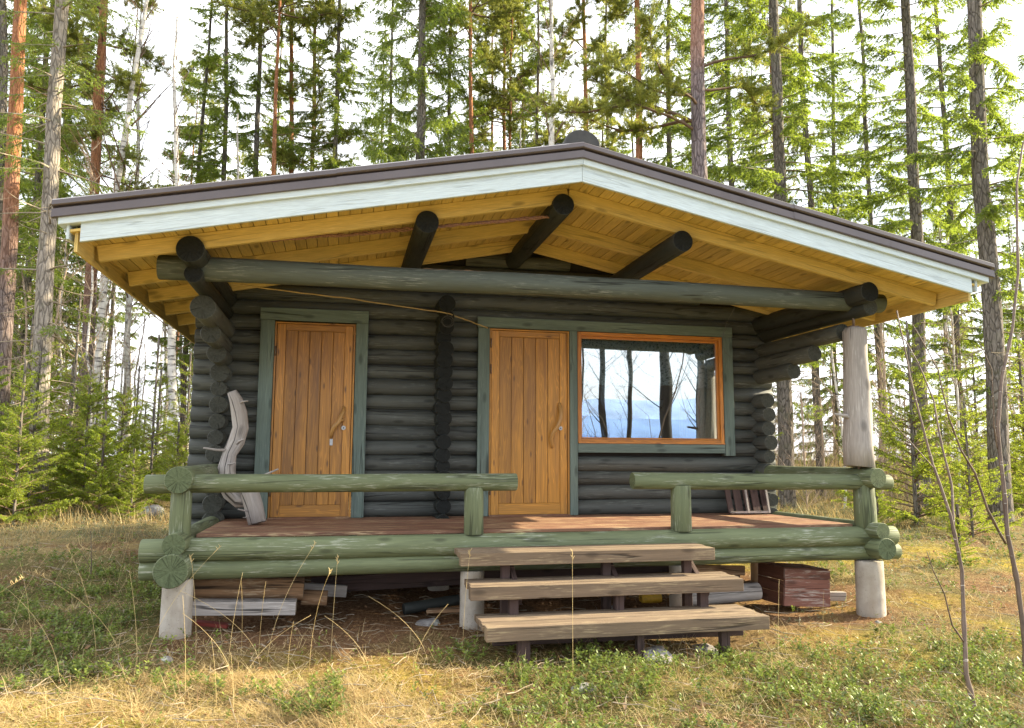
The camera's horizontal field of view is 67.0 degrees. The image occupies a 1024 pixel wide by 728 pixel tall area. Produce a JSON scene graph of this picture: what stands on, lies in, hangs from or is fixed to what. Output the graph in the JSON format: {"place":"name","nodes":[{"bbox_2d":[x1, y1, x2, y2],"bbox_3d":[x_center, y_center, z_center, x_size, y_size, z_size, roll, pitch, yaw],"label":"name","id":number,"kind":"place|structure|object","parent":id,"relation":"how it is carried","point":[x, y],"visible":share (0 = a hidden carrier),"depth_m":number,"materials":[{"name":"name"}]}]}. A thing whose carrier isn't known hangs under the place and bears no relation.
{"place":"outdoors","nodes":[
{"label":"outdoors","id":0,"kind":"place"},
{"bbox_2d":[0,460,1023,727],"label":"ground","id":1,"kind":"structure","parent":0,"point":[362,616],"depth_m":5.86,"materials":[{"name":"plant"}]},
{"bbox_2d":[0,353,48,507],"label":"young spruce","id":2,"kind":"object","parent":1,"relation":"on","point":[3,489],"visible":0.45,"depth_m":12.83,"materials":[{"name":"green plant"}]},
{"bbox_2d":[0,0,66,495],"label":"pine tree","id":3,"kind":"object","parent":1,"relation":"on","point":[9,246],"visible":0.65,"depth_m":15.37,"materials":[{"name":"brown plant"}]},
{"bbox_2d":[0,0,74,370],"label":"spruce tree","id":4,"kind":"object","parent":1,"relation":"on","point":[4,49],"visible":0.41,"depth_m":19.91,"materials":[{"name":"green plant"}]},
{"bbox_2d":[0,359,81,524],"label":"young spruce","id":5,"kind":"object","parent":1,"relation":"on","point":[19,512],"visible":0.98,"depth_m":12.23,"materials":[{"name":"green plant"}]},
{"bbox_2d":[0,355,91,503],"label":"young spruce","id":6,"kind":"object","parent":1,"relation":"on","point":[54,396],"visible":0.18,"depth_m":14.83,"materials":[{"name":"green plant"}]},
{"bbox_2d":[0,340,92,515],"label":"young spruce","id":7,"kind":"object","parent":1,"relation":"on","point":[42,425],"visible":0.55,"depth_m":13.35,"materials":[{"name":"green plant"}]},
{"bbox_2d":[10,255,100,478],"bbox_3d":[-10.745,0.468,17.054,2.166,5.862,2.772,-1,-7,10],"label":"young spruce","id":8,"kind":"object","parent":1,"relation":"on","point":[30,345],"visible":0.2,"depth_m":17.30,"materials":[{"name":"green plant"}]},
{"bbox_2d":[6,0,117,473],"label":"spruce tree","id":9,"kind":"object","parent":1,"relation":"on","point":[31,243],"visible":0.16,"depth_m":23.84,"materials":[{"name":"green plant"}]},
{"bbox_2d":[13,0,119,407],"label":"spruce tree","id":10,"kind":"object","parent":1,"relation":"on","point":[70,122],"visible":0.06,"depth_m":26.30,"materials":[{"name":"green plant"}]},
{"bbox_2d":[0,0,148,505],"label":"spruce tree","id":11,"kind":"object","parent":1,"relation":"on","point":[44,328],"visible":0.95,"depth_m":14.81,"materials":[{"name":"green plant"}]},
{"bbox_2d":[20,292,131,499],"bbox_3d":[-9.109,0.913,15.943,1.678,4.900,2.147,-2,-7,15],"label":"young spruce","id":12,"kind":"object","parent":1,"relation":"on","point":[75,377],"visible":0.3,"depth_m":16.14,"materials":[{"name":"green plant"}]},
{"bbox_2d":[33,370,131,510],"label":"young spruce","id":13,"kind":"object","parent":1,"relation":"on","point":[79,478],"visible":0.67,"depth_m":13.85,"materials":[{"name":"green plant"}]},
{"bbox_2d":[53,133,112,481],"bbox_3d":[-9.978,-1.062,17.998,1.725,9.183,2.203,-2,-7,15],"label":"bare tree","id":14,"kind":"object","parent":1,"relation":"on","point":[91,175],"visible":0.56,"depth_m":18.08,"materials":[{"name":"green plant"}]},
{"bbox_2d":[8,0,177,456],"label":"pine tree","id":15,"kind":"object","parent":1,"relation":"on","point":[121,77],"visible":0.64,"depth_m":21.52,"materials":[{"name":"green plant"}]},
{"bbox_2d":[53,284,141,474],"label":"young spruce","id":16,"kind":"object","parent":1,"relation":"on","point":[110,378],"visible":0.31,"depth_m":20.65,"materials":[{"name":"green plant"}]},
{"bbox_2d":[56,411,140,515],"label":"young spruce","id":17,"kind":"object","parent":1,"relation":"on","point":[99,497],"visible":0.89,"depth_m":13.13,"materials":[{"name":"green plant"}]},
{"bbox_2d":[69,1,152,426],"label":"spruce tree","id":18,"kind":"object","parent":1,"relation":"on","point":[122,318],"visible":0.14,"depth_m":34.38,"materials":[{"name":"green plant"}]},
{"bbox_2d":[66,383,160,505],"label":"young spruce","id":19,"kind":"object","parent":1,"relation":"on","point":[124,411],"visible":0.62,"depth_m":14.68,"materials":[{"name":"green plant"}]},
{"bbox_2d":[62,3,173,478],"bbox_3d":[-13.069,-4.655,26.074,3.284,17.881,4.769,-1,-7,13],"label":"birch tree","id":20,"kind":"object","parent":1,"relation":"on","point":[129,297],"visible":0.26,"depth_m":25.92,"materials":[{"name":"green plant"}]},
{"bbox_2d":[62,0,199,453],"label":"birch tree","id":21,"kind":"object","parent":1,"relation":"on","point":[102,310],"visible":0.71,"depth_m":21.14,"materials":[{"name":"green plant"}]},
{"bbox_2d":[107,293,154,451],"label":"bare tree","id":22,"kind":"object","parent":1,"relation":"on","point":[125,344],"visible":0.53,"depth_m":21.30,"materials":[{"name":"grey plant"}]},
{"bbox_2d":[106,449,159,519],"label":"young spruce","id":23,"kind":"object","parent":1,"relation":"on","point":[127,495],"visible":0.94,"depth_m":12.88,"materials":[{"name":"green plant"}]},
{"bbox_2d":[112,365,177,489],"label":"young spruce","id":24,"kind":"object","parent":1,"relation":"on","point":[144,449],"visible":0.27,"depth_m":18.41,"materials":[{"name":"green plant"}]},
{"bbox_2d":[115,334,187,504],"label":"young spruce","id":25,"kind":"object","parent":1,"relation":"on","point":[153,431],"visible":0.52,"depth_m":15.49,"materials":[{"name":"green plant"}]},
{"bbox_2d":[121,5,198,469],"bbox_3d":[-8.836,-3.022,20.425,2.490,13.492,2.256,-4,-8,29],"label":"birch tree","id":26,"kind":"object","parent":1,"relation":"on","point":[171,354],"visible":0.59,"depth_m":20.27,"materials":[{"name":"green plant"}]},
{"bbox_2d":[143,422,189,507],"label":"young spruce","id":27,"kind":"object","parent":1,"relation":"on","point":[174,461],"visible":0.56,"depth_m":14.36,"materials":[{"name":"green plant"}]},
{"bbox_2d":[141,353,192,495],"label":"young spruce","id":28,"kind":"object","parent":1,"relation":"on","point":[189,383],"visible":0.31,"depth_m":16.26,"materials":[{"name":"green plant"}]},
{"bbox_2d":[134,0,233,465],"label":"spruce tree","id":29,"kind":"object","parent":1,"relation":"on","point":[213,54],"visible":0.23,"depth_m":28.45,"materials":[{"name":"green plant"}]},
{"bbox_2d":[139,54,230,446],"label":"pine tree","id":30,"kind":"object","parent":1,"relation":"on","point":[190,68],"visible":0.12,"depth_m":40.36,"materials":[{"name":"green plant"}]},
{"bbox_2d":[161,0,270,382],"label":"spruce tree","id":31,"kind":"object","parent":1,"relation":"on","point":[226,98],"visible":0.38,"depth_m":28.21,"materials":[{"name":"green plant"}]},
{"bbox_2d":[192,598,296,615],"bbox_3d":[-2.120,1.931,6.156,0.783,0.130,0.160,2,-7,-12],"label":"timber","id":32,"kind":"object","parent":1,"relation":"on","point":[242,606],"visible":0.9,"depth_m":6.09,"materials":[{"name":"grey wood"}]},
{"bbox_2d":[193,577,304,599],"bbox_3d":[-2.150,1.834,6.330,0.879,0.213,0.182,2,-7,-12],"label":"plank","id":33,"kind":"object","parent":32,"relation":"on","point":[278,587],"visible":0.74,"depth_m":6.26,"materials":[{"name":"brown wood"}]},
{"bbox_2d":[220,0,297,177],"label":"spruce tree","id":34,"kind":"object","parent":1,"relation":"on","point":[255,85],"visible":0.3,"depth_m":28.17,"materials":[{"name":"green plant"}]},
{"bbox_2d":[253,21,298,176],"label":"spruce tree","id":35,"kind":"object","parent":1,"relation":"on","point":[280,113],"visible":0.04,"depth_m":34.62,"materials":[{"name":"green plant"}]},
{"bbox_2d":[207,0,352,175],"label":"pine tree","id":36,"kind":"object","parent":1,"relation":"on","point":[253,13],"visible":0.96,"depth_m":26.32,"materials":[{"name":"green plant"}]},
{"bbox_2d":[224,0,366,173],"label":"pine tree","id":37,"kind":"object","parent":1,"relation":"on","point":[274,5],"visible":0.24,"depth_m":28.36,"materials":[{"name":"green plant"}]},
{"bbox_2d":[252,0,374,177],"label":"pine tree","id":38,"kind":"object","parent":1,"relation":"on","point":[285,158],"visible":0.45,"depth_m":27.79,"materials":[{"name":"green plant"}]},
{"bbox_2d":[270,0,390,171],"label":"spruce tree","id":39,"kind":"object","parent":1,"relation":"on","point":[341,57],"visible":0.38,"depth_m":27.04,"materials":[{"name":"green plant"}]},
{"bbox_2d":[341,0,430,167],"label":"spruce tree","id":40,"kind":"object","parent":1,"relation":"on","point":[405,97],"visible":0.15,"depth_m":33.42,"materials":[{"name":"green plant"}]},
{"bbox_2d":[352,0,488,164],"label":"spruce tree","id":41,"kind":"object","parent":1,"relation":"on","point":[426,53],"visible":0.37,"depth_m":24.10,"materials":[{"name":"green plant"}]},
{"bbox_2d":[402,595,459,614],"bbox_3d":[-0.715,2.134,6.869,0.516,0.139,0.101,3,-8,-24],"label":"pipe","id":42,"kind":"object","parent":1,"relation":"on","point":[426,604],"visible":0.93,"depth_m":6.83,"materials":[{"name":"black plastic"}]},
{"bbox_2d":[401,0,493,156],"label":"spruce tree","id":43,"kind":"object","parent":1,"relation":"on","point":[449,101],"visible":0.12,"depth_m":29.15,"materials":[{"name":"green plant"}]},
{"bbox_2d":[401,0,539,153],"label":"pine tree","id":44,"kind":"object","parent":1,"relation":"on","point":[503,14],"visible":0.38,"depth_m":29.07,"materials":[{"name":"green plant"}]},
{"bbox_2d":[311,566,668,591],"bbox_3d":[-0.107,1.978,7.276,3.454,0.240,0.050,2,-7,-12],"label":"long board","id":45,"kind":"object","parent":1,"relation":"on","point":[361,582],"visible":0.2,"depth_m":7.10,"materials":[{"name":"red wood"}]},
{"bbox_2d":[443,0,541,151],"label":"pine tree","id":46,"kind":"object","parent":1,"relation":"on","point":[482,137],"visible":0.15,"depth_m":33.70,"materials":[{"name":"green plant"}]},
{"bbox_2d":[451,0,565,154],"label":"pine tree","id":47,"kind":"object","parent":1,"relation":"on","point":[509,123],"visible":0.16,"depth_m":31.65,"materials":[{"name":"green plant"}]},
{"bbox_2d":[0,515,1022,727],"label":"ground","id":48,"kind":"structure","parent":1,"relation":"on","point":[461,646],"depth_m":5.67,"materials":[{"name":"brown soil"}]},
{"bbox_2d":[0,492,1023,727],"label":"brown dead stems","id":49,"kind":"object","parent":1,"relation":"on","point":[812,707],"visible":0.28,"depth_m":5.15,"materials":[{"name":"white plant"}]},
{"bbox_2d":[0,491,1023,727],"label":"lingonberry ground cover","id":50,"kind":"object","parent":1,"relation":"on","point":[619,700],"visible":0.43,"depth_m":5.24,"materials":[{"name":"green plant"}]},
{"bbox_2d":[0,520,1023,727],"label":"moss cushions","id":51,"kind":"object","parent":1,"relation":"on","point":[53,721],"visible":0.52,"depth_m":4.89,"materials":[{"name":"green plant"}]},
{"bbox_2d":[0,484,1023,587],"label":"heather plants","id":52,"kind":"object","parent":1,"relation":"on","point":[123,518],"visible":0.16,"depth_m":11.97,"materials":[{"name":"green plant"}]},
{"bbox_2d":[0,503,1023,717],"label":"dry grass stalks","id":53,"kind":"object","parent":1,"relation":"on","point":[333,612],"visible":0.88,"depth_m":5.20,"materials":[{"name":"plant"}]},
{"bbox_2d":[0,532,1023,727],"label":"lingonberry plants","id":54,"kind":"object","parent":1,"relation":"on","point":[759,673],"visible":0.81,"depth_m":5.13,"materials":[{"name":"green plant"}]},
{"bbox_2d":[0,511,1023,727],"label":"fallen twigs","id":55,"kind":"object","parent":1,"relation":"on","point":[259,725],"depth_m":5.42,"materials":[{"name":"plant"}]},
{"bbox_2d":[461,0,572,149],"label":"pine tree","id":56,"kind":"object","parent":1,"relation":"on","point":[495,63],"visible":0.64,"depth_m":30.59,"materials":[{"name":"green plant"}]},
{"bbox_2d":[51,130,994,639],"bbox_3d":[-0.212,0.616,9.665,7.757,4.315,7.458,2,-7,-12],"label":"log cabin","id":57,"kind":"object","parent":1,"relation":"on","point":[373,428],"visible":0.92,"depth_m":7.35,"materials":[{"name":"grey paint"}]},
{"bbox_2d":[203,390,278,524],"bbox_3d":[-2.435,0.840,7.065,0.630,1.242,0.396,-3,-7,22],"label":"driftwood branch","id":58,"kind":"object","parent":57,"relation":"on","point":[252,504],"visible":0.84,"depth_m":7.12,"materials":[{"name":"grey wood"}]},
{"bbox_2d":[269,324,353,516],"bbox_3d":[-2.021,0.560,7.814,0.772,1.939,0.124,2,-7,-12],"label":"door","id":59,"kind":"structure","parent":57,"relation":"in","point":[313,383],"depth_m":7.84,"materials":[{"name":"brown wood"}]},
{"bbox_2d":[268,215,548,241],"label":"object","id":60,"kind":"object","parent":57,"relation":"attached to","point":[405,229],"visible":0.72,"depth_m":6.59,"materials":[{"name":"yellow wood"}]},
{"bbox_2d":[489,330,566,514],"bbox_3d":[0.184,0.619,8.293,0.857,1.957,0.128,2,-7,-12],"label":"door","id":61,"kind":"structure","parent":57,"relation":"in","point":[528,370],"depth_m":8.32,"materials":[{"name":"brown wood"}]},
{"bbox_2d":[581,339,713,387],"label":"sky reflection","id":62,"kind":"object","parent":57,"relation":"hanging from","point":[624,363],"visible":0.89,"depth_m":8.78,"materials":[{"name":"white glass"}]},
{"bbox_2d":[577,332,724,444],"bbox_3d":[1.536,0.297,8.760,1.728,1.236,0.295,2,-7,-12],"label":"window","id":63,"kind":"structure","parent":57,"relation":"in","point":[719,439],"depth_m":8.68,"materials":[{"name":"brown wood"}]},
{"bbox_2d":[678,387,687,437],"bbox_3d":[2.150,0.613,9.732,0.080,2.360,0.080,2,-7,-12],"label":"window pane","id":64,"kind":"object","parent":57,"relation":"in","point":[683,420],"visible":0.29,"depth_m":9.70,"materials":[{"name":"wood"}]},
{"bbox_2d":[699,388,714,438],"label":"tree trunk reflection","id":65,"kind":"object","parent":57,"relation":"hanging from","point":[707,429],"visible":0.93,"depth_m":8.92,"materials":[{"name":"glass"}]},
{"bbox_2d":[724,490,770,513],"bbox_3d":[2.582,1.435,8.570,0.521,0.437,0.185,2,-7,-12],"label":"slatted crate","id":66,"kind":"object","parent":57,"relation":"on","point":[754,501],"visible":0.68,"depth_m":8.54,"materials":[{"name":"red wood"}]},
{"bbox_2d":[502,0,568,149],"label":"spruce tree","id":67,"kind":"object","parent":1,"relation":"on","point":[537,64],"visible":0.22,"depth_m":28.94,"materials":[{"name":"green plant"}]},
{"bbox_2d":[478,0,627,153],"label":"birch tree","id":68,"kind":"object","parent":1,"relation":"on","point":[551,126],"visible":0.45,"depth_m":22.01,"materials":[{"name":"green plant"}]},
{"bbox_2d":[524,0,657,151],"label":"pine tree","id":69,"kind":"object","parent":1,"relation":"on","point":[576,22],"visible":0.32,"depth_m":27.25,"materials":[{"name":"green plant"}]},
{"bbox_2d":[587,2,631,154],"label":"spruce tree","id":70,"kind":"object","parent":1,"relation":"on","point":[604,8],"visible":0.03,"depth_m":33.47,"materials":[{"name":"green plant"}]},
{"bbox_2d":[454,543,769,664],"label":"wooden steps","id":71,"kind":"structure","parent":1,"relation":"on","point":[508,624],"depth_m":5.93,"materials":[{"name":"brown wood"}]},
{"bbox_2d":[587,0,653,159],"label":"pine tree","id":72,"kind":"object","parent":1,"relation":"on","point":[618,12],"visible":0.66,"depth_m":26.81,"materials":[{"name":"green plant"}]},
{"bbox_2d":[607,0,736,179],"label":"spruce tree","id":73,"kind":"object","parent":1,"relation":"on","point":[657,142],"visible":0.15,"depth_m":26.09,"materials":[{"name":"green plant"}]},
{"bbox_2d":[524,0,822,178],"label":"pine tree","id":74,"kind":"object","parent":1,"relation":"on","point":[696,120],"visible":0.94,"depth_m":17.03,"materials":[{"name":"green plant"}]},
{"bbox_2d":[672,0,739,186],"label":"spruce tree","id":75,"kind":"object","parent":1,"relation":"on","point":[706,82],"visible":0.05,"depth_m":32.38,"materials":[{"name":"green plant"}]},
{"bbox_2d":[692,582,762,605],"bbox_3d":[1.962,2.180,7.316,0.828,0.202,0.166,2,-7,-14],"label":"log","id":76,"kind":"object","parent":1,"relation":"on","point":[752,591],"visible":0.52,"depth_m":7.28,"materials":[{"name":"grey wood"}]},
{"bbox_2d":[662,0,795,382],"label":"spruce tree","id":77,"kind":"object","parent":1,"relation":"on","point":[711,9],"visible":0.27,"depth_m":24.10,"materials":[{"name":"green plant"}]},
{"bbox_2d":[713,0,820,164],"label":"pine tree","id":78,"kind":"object","parent":1,"relation":"on","point":[769,116],"visible":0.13,"depth_m":33.58,"materials":[{"name":"green plant"}]},
{"bbox_2d":[705,0,882,507],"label":"spruce tree","id":79,"kind":"object","parent":1,"relation":"on","point":[750,14],"visible":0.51,"depth_m":19.52,"materials":[{"name":"green plant"}]},
{"bbox_2d":[758,562,829,606],"bbox_3d":[2.745,2.147,7.549,0.556,0.390,0.387,2,-7,-12],"label":"wooden crate","id":80,"kind":"object","parent":1,"relation":"on","point":[811,587],"visible":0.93,"depth_m":7.39,"materials":[{"name":"red paint"}]},
{"bbox_2d":[775,374,847,509],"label":"tree","id":81,"kind":"object","parent":1,"relation":"on","point":[803,440],"visible":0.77,"depth_m":18.05,"materials":[{"name":"green plant"}]},
{"bbox_2d":[757,0,870,495],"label":"spruce tree","id":82,"kind":"object","parent":1,"relation":"on","point":[838,187],"visible":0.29,"depth_m":22.89,"materials":[{"name":"green plant"}]},
{"bbox_2d":[774,0,890,466],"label":"spruce tree","id":83,"kind":"object","parent":1,"relation":"on","point":[833,146],"visible":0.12,"depth_m":30.63,"materials":[{"name":"green plant"}]},
{"bbox_2d":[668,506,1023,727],"bbox_3d":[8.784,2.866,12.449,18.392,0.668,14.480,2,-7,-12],"label":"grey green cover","id":84,"kind":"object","parent":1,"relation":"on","point":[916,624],"visible":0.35,"depth_m":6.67,"materials":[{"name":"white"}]},
{"bbox_2d":[804,207,891,508],"bbox_3d":[7.737,-0.002,18.115,1.603,7.699,1.650,5,-8,-33],"label":"bare tree","id":85,"kind":"object","parent":1,"relation":"on","point":[837,398],"visible":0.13,"depth_m":18.22,"materials":[{"name":"plant"}]},
{"bbox_2d":[812,0,935,457],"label":"spruce tree","id":86,"kind":"object","parent":1,"relation":"on","point":[891,329],"visible":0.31,"depth_m":29.09,"materials":[{"name":"green plant"}]},
{"bbox_2d":[842,321,932,502],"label":"bare tree","id":87,"kind":"object","parent":1,"relation":"on","point":[883,372],"visible":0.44,"depth_m":17.45,"materials":[{"name":"green plant"}]},
{"bbox_2d":[831,320,995,524],"bbox_3d":[7.732,1.371,15.239,2.835,4.522,2.654,-3,-7,23],"label":"young spruce","id":88,"kind":"object","parent":1,"relation":"on","point":[917,467],"visible":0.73,"depth_m":15.12,"materials":[{"name":"green plant"}]},
{"bbox_2d":[834,0,993,508],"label":"spruce tree","id":89,"kind":"object","parent":1,"relation":"on","point":[914,223],"visible":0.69,"depth_m":18.82,"materials":[{"name":"green plant"}]},
{"bbox_2d":[875,332,973,518],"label":"young spruce","id":90,"kind":"object","parent":1,"relation":"on","point":[918,485],"visible":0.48,"depth_m":15.62,"materials":[{"name":"green plant"}]},
{"bbox_2d":[880,310,977,716],"bbox_3d":[2.652,0.909,4.893,0.379,2.611,0.700,-5,-9,38],"label":"sapling","id":91,"kind":"object","parent":1,"relation":"on","point":[963,638],"visible":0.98,"depth_m":4.94,"materials":[{"name":"brown plant"}]},
{"bbox_2d":[881,0,1023,468],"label":"spruce tree","id":92,"kind":"object","parent":1,"relation":"on","point":[937,37],"visible":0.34,"depth_m":25.73,"materials":[{"name":"green plant"}]},
{"bbox_2d":[930,219,976,506],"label":"bare tree","id":93,"kind":"object","parent":1,"relation":"on","point":[956,379],"visible":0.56,"depth_m":18.85,"materials":[{"name":"green plant"}]},
{"bbox_2d":[940,504,979,565],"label":"young spruce","id":94,"kind":"object","parent":1,"relation":"on","point":[958,526],"visible":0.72,"depth_m":9.98,"materials":[{"name":"green plant"}]},
{"bbox_2d":[898,0,1023,522],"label":"spruce tree","id":95,"kind":"object","parent":1,"relation":"on","point":[986,216],"visible":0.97,"depth_m":15.93,"materials":[{"name":"green plant"}]},
{"bbox_2d":[899,304,1023,500],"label":"young spruce","id":96,"kind":"object","parent":1,"relation":"on","point":[960,415],"visible":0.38,"depth_m":20.35,"materials":[{"name":"green plant"}]},
{"bbox_2d":[910,141,1023,675],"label":"sapling","id":97,"kind":"object","parent":1,"relation":"on","point":[1015,572],"visible":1,"depth_m":5.71,"materials":[{"name":"brown plant"}]},
{"bbox_2d":[926,401,1023,536],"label":"young spruce","id":98,"kind":"object","parent":1,"relation":"on","point":[982,527],"visible":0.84,"depth_m":13.22,"materials":[{"name":"green plant"}]},
{"bbox_2d":[929,349,1023,494],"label":"young spruce","id":99,"kind":"object","parent":1,"relation":"on","point":[983,418],"visible":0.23,"depth_m":21.94,"materials":[{"name":"green plant"}]},
{"bbox_2d":[961,344,1023,506],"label":"young spruce","id":100,"kind":"object","parent":1,"relation":"on","point":[1018,422],"visible":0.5,"depth_m":18.76,"materials":[{"name":"green plant"}]},
{"bbox_2d":[995,72,1023,401],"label":"spruce tree","id":101,"kind":"object","parent":1,"relation":"on","point":[1014,240],"visible":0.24,"depth_m":46.53,"materials":[{"name":"green plant"}]},
{"bbox_2d":[0,471,1023,545],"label":"back grass","id":102,"kind":"structure","parent":0,"point":[158,517],"depth_m":12.99,"materials":[{"name":"yellow"}]},
{"bbox_2d":[6,0,1023,459],"label":"sky","id":103,"kind":"structure","parent":0,"point":[186,31],"materials":[{"name":"white"}]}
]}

